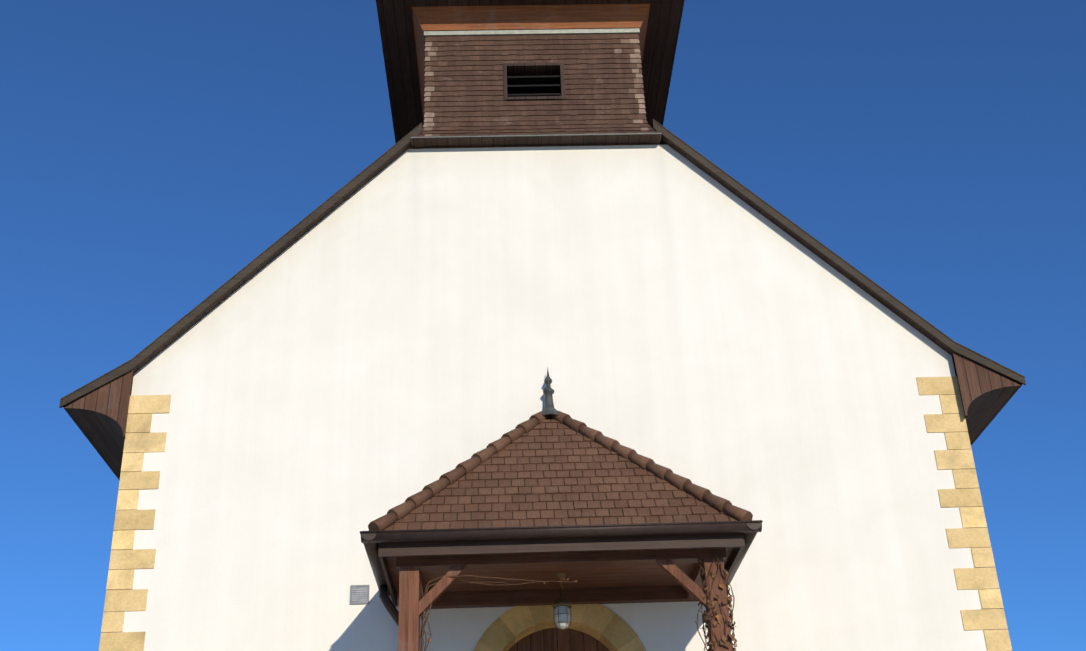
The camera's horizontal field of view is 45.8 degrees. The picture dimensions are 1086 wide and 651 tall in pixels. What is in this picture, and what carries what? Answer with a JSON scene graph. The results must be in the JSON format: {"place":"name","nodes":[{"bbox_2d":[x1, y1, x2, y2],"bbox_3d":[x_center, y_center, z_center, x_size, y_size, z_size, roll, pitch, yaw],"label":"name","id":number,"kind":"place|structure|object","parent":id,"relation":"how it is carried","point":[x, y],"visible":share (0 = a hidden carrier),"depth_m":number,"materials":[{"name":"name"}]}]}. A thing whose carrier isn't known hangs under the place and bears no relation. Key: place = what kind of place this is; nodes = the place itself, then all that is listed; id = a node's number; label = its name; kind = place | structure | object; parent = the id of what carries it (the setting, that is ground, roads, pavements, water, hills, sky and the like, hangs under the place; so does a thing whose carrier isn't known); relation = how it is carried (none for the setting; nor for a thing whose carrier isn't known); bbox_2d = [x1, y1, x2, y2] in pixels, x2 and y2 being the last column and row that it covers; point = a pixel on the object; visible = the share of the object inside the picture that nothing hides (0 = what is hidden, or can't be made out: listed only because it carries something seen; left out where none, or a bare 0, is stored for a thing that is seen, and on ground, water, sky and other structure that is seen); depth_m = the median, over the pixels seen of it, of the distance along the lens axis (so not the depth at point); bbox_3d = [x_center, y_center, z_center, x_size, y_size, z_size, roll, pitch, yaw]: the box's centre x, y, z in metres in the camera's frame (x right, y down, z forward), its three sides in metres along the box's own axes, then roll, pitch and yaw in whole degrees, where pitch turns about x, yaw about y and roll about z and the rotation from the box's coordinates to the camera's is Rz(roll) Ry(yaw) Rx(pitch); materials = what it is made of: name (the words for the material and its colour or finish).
{"place":"outdoors","nodes":[
{"label":"outdoors","id":0,"kind":"place"},
{"bbox_2d":[0,0,1085,650],"label":"sky","id":1,"kind":"structure","parent":0,"point":[151,151],"materials":[{"name":"blue"}]},
{"bbox_2d":[396,548,732,650],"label":"porch timber frame","id":2,"kind":"object","parent":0,"point":[413,605],"visible":0.92,"depth_m":10.33,"materials":[{"name":"brown wood"}]},
{"bbox_2d":[368,410,752,530],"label":"porch roof tiles","id":3,"kind":"object","parent":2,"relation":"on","point":[476,463],"visible":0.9,"depth_m":10.78,"materials":[{"name":"brown tile"}]},
{"bbox_2d":[542,367,557,414],"bbox_3d":[0.054,0.647,12.335,0.300,0.570,0.300,-1,-27,-2],"label":"roof finial","id":4,"kind":"object","parent":3,"relation":"on","point":[548,392],"visible":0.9,"depth_m":12.28,"materials":[{"name":"grey metal"}]},
{"bbox_2d":[378,533,744,606],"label":"porch soffit","id":5,"kind":"structure","parent":2,"relation":"attached to","point":[620,576],"depth_m":10.48,"materials":[{"name":"brown wood"}]},
{"bbox_2d":[360,520,762,626],"bbox_3d":[0.194,3.433,10.062,3.176,3.347,1.637,-1,-27,-2],"label":"rain gutter","id":6,"kind":"object","parent":5,"relation":"attached to","point":[372,540],"visible":0.81,"depth_m":10.12,"materials":[{"name":"brown metal"}]},
{"bbox_2d":[552,573,571,631],"bbox_3d":[0.161,2.356,10.923,0.170,0.489,0.166,-1,-27,-2],"label":"porch lamp","id":7,"kind":"object","parent":5,"relation":"hanging from","point":[561,601],"depth_m":10.84,"materials":[{"name":"glass"}]},
{"bbox_2d":[419,548,736,650],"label":"climbing vines","id":8,"kind":"object","parent":2,"relation":"attached to","point":[709,616],"visible":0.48,"depth_m":10.17,"materials":[{"name":"brown plant"}]},
{"bbox_3d":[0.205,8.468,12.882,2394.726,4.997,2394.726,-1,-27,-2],"label":"ground","id":9,"kind":"structure","parent":0,"visible":0},
{"bbox_2d":[102,145,1005,650],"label":"chapel walls","id":10,"kind":"structure","parent":9,"relation":"on","point":[400,329],"depth_m":12.40,"materials":[{"name":"paint"}]},
{"bbox_2d":[350,585,369,603],"bbox_3d":[-1.636,2.401,11.469,0.170,0.170,0.014,-1,-27,-2],"label":"wall vent","id":11,"kind":"object","parent":10,"relation":"attached to","point":[359,594],"depth_m":11.46,"materials":[{"name":"grey metal"}]},
{"bbox_2d":[63,135,1021,408],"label":"roof","id":12,"kind":"structure","parent":10,"relation":"on","point":[663,141],"depth_m":13.07,"materials":[{"name":"wood"}]},
{"bbox_2d":[376,0,395,142],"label":"fascia board","id":13,"kind":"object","parent":12,"relation":"on","point":[385,69],"depth_m":15.57,"materials":[{"name":"brown wood"}]},
{"bbox_2d":[377,0,684,142],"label":"eaves","id":14,"kind":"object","parent":13,"relation":"attached to","point":[405,25],"depth_m":14.52,"materials":[{"name":"brown wood"}]},
{"bbox_2d":[409,28,665,148],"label":"belfry shingles","id":15,"kind":"object","parent":12,"relation":"on","point":[466,105],"visible":0.44,"depth_m":14.03,"materials":[{"name":"brown wood"}]},
{"bbox_2d":[503,62,564,100],"bbox_3d":[-0.101,-2.628,14.193,0.670,0.497,0.240,-1,-27,-2],"label":"louvered vent","id":16,"kind":"object","parent":15,"relation":"in","point":[520,82],"visible":0.71,"depth_m":14.25,"materials":[{"name":"brown wood"}]},
{"bbox_2d":[59,119,1025,407],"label":"barge boards","id":17,"kind":"object","parent":12,"relation":"attached to","point":[401,145],"visible":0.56,"depth_m":12.91,"materials":[{"name":"brown wood"}]},
{"bbox_2d":[64,352,1021,480],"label":"eave cove boxes","id":18,"kind":"object","parent":10,"relation":"attached to","point":[99,417],"visible":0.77,"depth_m":12.49,"materials":[{"name":"brown wood"}]},
{"bbox_2d":[99,376,1011,650],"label":"quoins","id":19,"kind":"object","parent":10,"relation":"attached to","point":[127,560],"visible":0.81,"depth_m":11.83,"materials":[{"name":"stone"}]},
{"bbox_2d":[508,628,609,650],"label":"door leaves","id":20,"kind":"object","parent":10,"relation":"attached to","point":[552,639],"visible":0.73,"depth_m":11.59,"materials":[{"name":"brown wood"}]},
{"bbox_2d":[473,604,645,650],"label":"door surround","id":21,"kind":"object","parent":10,"relation":"attached to","point":[610,630],"visible":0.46,"depth_m":11.39,"materials":[{"name":"beige stone"}]}
]}

